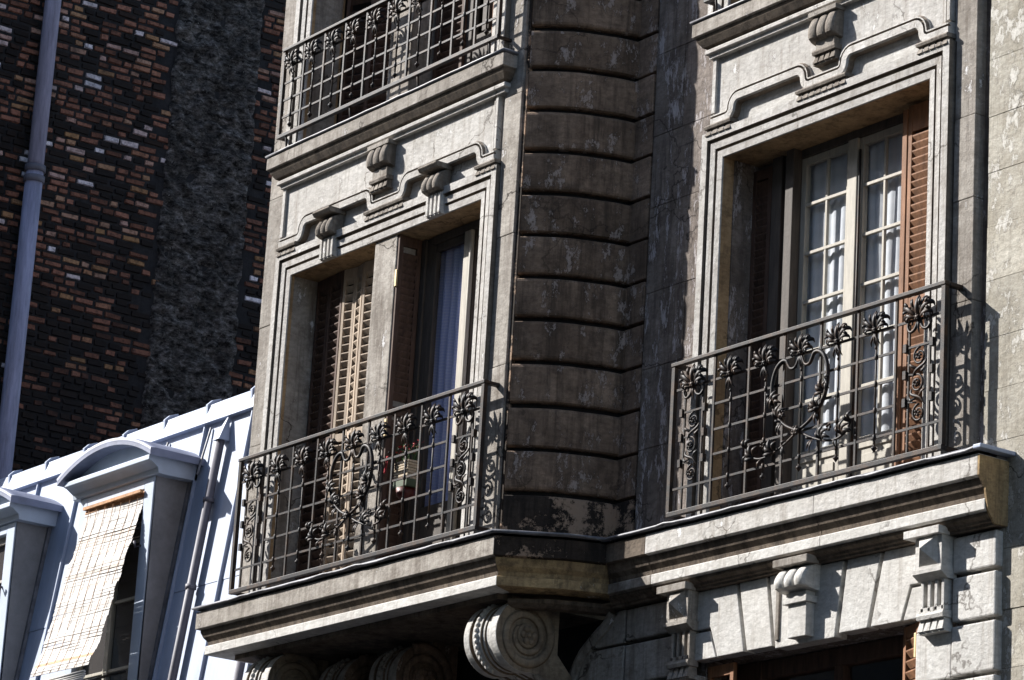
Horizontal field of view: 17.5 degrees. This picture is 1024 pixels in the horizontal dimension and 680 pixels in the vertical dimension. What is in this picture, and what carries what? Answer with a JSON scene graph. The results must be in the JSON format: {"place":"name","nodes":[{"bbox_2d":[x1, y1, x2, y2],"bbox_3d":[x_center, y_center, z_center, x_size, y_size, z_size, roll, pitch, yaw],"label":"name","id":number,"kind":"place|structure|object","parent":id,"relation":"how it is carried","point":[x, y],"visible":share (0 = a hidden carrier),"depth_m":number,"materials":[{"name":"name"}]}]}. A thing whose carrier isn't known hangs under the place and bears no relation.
{"place":"outdoors","nodes":[
{"label":"outdoors","id":0,"kind":"place"},
{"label":"ground","id":1,"kind":"structure","parent":0,"visible":0},
{"bbox_2d":[0,386,254,679],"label":"mansard house","id":2,"kind":"structure","parent":1,"relation":"on","point":[181,471],"depth_m":27.20,"materials":[{"name":"metal"}]},
{"bbox_2d":[0,0,60,478],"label":"vent pipe","id":3,"kind":"object","parent":2,"relation":"on","point":[35,172],"visible":1,"depth_m":32.29,"materials":[{"name":"metal"}]},
{"bbox_2d":[30,489,143,679],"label":"cane blind","id":4,"kind":"object","parent":2,"relation":"hanging from","point":[95,555],"visible":1,"depth_m":27.27,"materials":[{"name":"white wicker"}]},
{"bbox_2d":[0,0,285,471],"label":"brick gable wall","id":5,"kind":"structure","parent":1,"relation":"on","point":[147,288],"depth_m":33.31,"materials":[{"name":"brown brick"}]},
{"bbox_2d":[191,0,1023,679],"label":"apartment building","id":6,"kind":"structure","parent":1,"relation":"on","point":[613,196],"depth_m":21.37,"materials":[{"name":"stone"}]},
{"bbox_2d":[383,439,423,500],"bbox_3d":[-0.725,0.866,22.385,0.188,0.403,0.288,15,-20,-33],"label":"hanging planter","id":7,"kind":"object","parent":6,"relation":"hanging from","point":[410,482],"visible":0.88,"depth_m":22.34,"materials":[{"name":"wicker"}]},
{"bbox_2d":[401,219,479,552],"bbox_3d":[-0.385,0.357,22.514,0.087,2.390,1.027,15,-20,-33],"label":"window","id":8,"kind":"structure","parent":6,"relation":"in","point":[468,234],"depth_m":22.70,"materials":[{"name":"wood"}]},
{"bbox_2d":[424,244,463,506],"bbox_3d":[-0.480,0.414,22.763,0.057,2.210,0.493,15,-20,-33],"label":"blue curtain","id":9,"kind":"object","parent":6,"relation":"hanging from","point":[447,327],"visible":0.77,"depth_m":22.83,"materials":[{"name":"fabric"}]},
{"bbox_2d":[464,0,492,64],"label":"window","id":10,"kind":"structure","parent":6,"relation":"in","point":[481,52],"depth_m":23.26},
{"bbox_2d":[728,635,915,679],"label":"window","id":11,"kind":"structure","parent":6,"relation":"in","point":[840,660],"depth_m":19.77,"materials":[{"name":"brown wood"}]},
{"bbox_2d":[802,154,846,451],"bbox_3d":[1.883,-0.093,20.651,0.029,2.160,0.603,15,-20,-33],"label":"net curtain","id":12,"kind":"object","parent":6,"relation":"hanging from","point":[837,216],"visible":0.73,"depth_m":20.68,"materials":[{"name":"white fabric"}]},
{"bbox_2d":[753,113,928,498],"bbox_3d":[2.064,-0.151,20.301,0.133,2.395,1.910,15,-20,-33],"label":"window","id":13,"kind":"structure","parent":6,"relation":"in","point":[791,204],"depth_m":20.55,"materials":[{"name":"white wood"}]},
{"bbox_2d":[861,134,902,436],"bbox_3d":[2.226,-0.209,20.186,0.028,2.160,0.561,15,-20,-33],"label":"net curtain","id":14,"kind":"object","parent":6,"relation":"hanging from","point":[874,219],"visible":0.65,"depth_m":20.24,"materials":[{"name":"white fabric"}]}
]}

